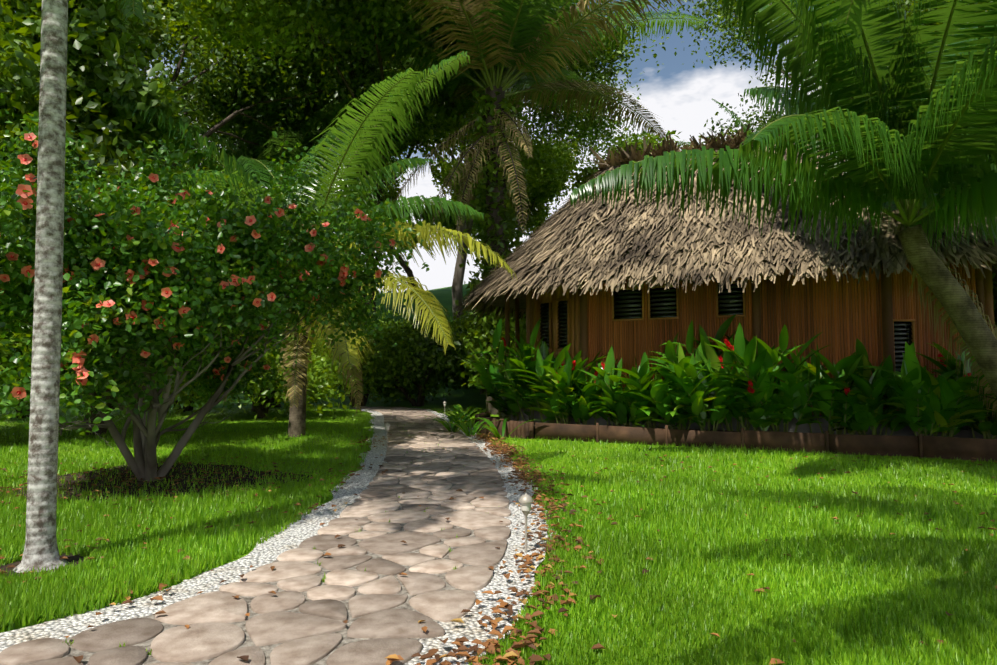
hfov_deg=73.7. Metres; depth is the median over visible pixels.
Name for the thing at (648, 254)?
thatch
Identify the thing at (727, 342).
red flower
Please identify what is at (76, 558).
soil patches
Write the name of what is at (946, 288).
coconut trunk
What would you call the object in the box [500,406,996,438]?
soil
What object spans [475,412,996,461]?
planter
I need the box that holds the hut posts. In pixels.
[505,259,994,416]
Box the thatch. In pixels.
[449,123,996,324]
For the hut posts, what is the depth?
13.49 m
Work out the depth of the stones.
4.42 m
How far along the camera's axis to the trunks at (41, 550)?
8.86 m
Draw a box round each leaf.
[0,0,996,404]
[0,93,429,435]
[415,314,996,439]
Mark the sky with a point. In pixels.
(681, 95)
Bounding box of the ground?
[0,408,996,654]
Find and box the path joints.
[0,412,508,664]
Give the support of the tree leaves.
on the ground
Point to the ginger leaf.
(890, 392)
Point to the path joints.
(248, 641)
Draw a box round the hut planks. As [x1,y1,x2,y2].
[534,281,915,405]
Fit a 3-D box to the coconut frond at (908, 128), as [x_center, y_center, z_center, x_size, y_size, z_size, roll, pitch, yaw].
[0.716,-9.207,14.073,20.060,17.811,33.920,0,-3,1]
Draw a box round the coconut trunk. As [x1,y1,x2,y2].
[288,224,996,436]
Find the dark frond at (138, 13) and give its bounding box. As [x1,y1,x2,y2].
[7,0,828,268]
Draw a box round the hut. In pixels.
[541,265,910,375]
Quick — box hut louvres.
[540,284,912,377]
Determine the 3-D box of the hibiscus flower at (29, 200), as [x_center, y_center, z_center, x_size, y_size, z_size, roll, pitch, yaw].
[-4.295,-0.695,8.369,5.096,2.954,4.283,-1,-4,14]
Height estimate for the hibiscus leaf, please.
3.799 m
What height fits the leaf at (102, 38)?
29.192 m
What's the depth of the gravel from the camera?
4.64 m
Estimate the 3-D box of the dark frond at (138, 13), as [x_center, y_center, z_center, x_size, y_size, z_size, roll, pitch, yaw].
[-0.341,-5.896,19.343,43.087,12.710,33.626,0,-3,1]
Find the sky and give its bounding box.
[15,0,922,292]
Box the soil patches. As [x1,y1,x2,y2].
[0,461,311,577]
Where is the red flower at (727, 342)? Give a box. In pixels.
[3,136,970,394]
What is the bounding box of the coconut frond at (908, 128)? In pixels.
[80,0,996,272]
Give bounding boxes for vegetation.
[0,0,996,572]
[0,432,996,664]
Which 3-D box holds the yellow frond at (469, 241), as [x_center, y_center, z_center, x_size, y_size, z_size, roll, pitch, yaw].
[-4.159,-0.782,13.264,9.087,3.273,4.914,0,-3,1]
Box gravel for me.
[0,408,560,664]
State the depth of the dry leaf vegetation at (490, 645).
4.94 m
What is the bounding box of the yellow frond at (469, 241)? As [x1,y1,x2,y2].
[284,220,516,373]
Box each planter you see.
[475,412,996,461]
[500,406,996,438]
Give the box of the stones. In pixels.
[0,406,510,664]
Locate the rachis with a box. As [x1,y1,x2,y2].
[3,0,996,438]
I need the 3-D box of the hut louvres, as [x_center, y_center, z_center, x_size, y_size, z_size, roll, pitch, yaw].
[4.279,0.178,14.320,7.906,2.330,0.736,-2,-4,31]
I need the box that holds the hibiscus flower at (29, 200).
[0,133,395,399]
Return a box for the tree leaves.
[0,0,995,421]
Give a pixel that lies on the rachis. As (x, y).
(505, 80)
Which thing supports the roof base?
on the hut posts
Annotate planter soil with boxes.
[488,417,740,431]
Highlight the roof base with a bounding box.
[477,139,996,308]
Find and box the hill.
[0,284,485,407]

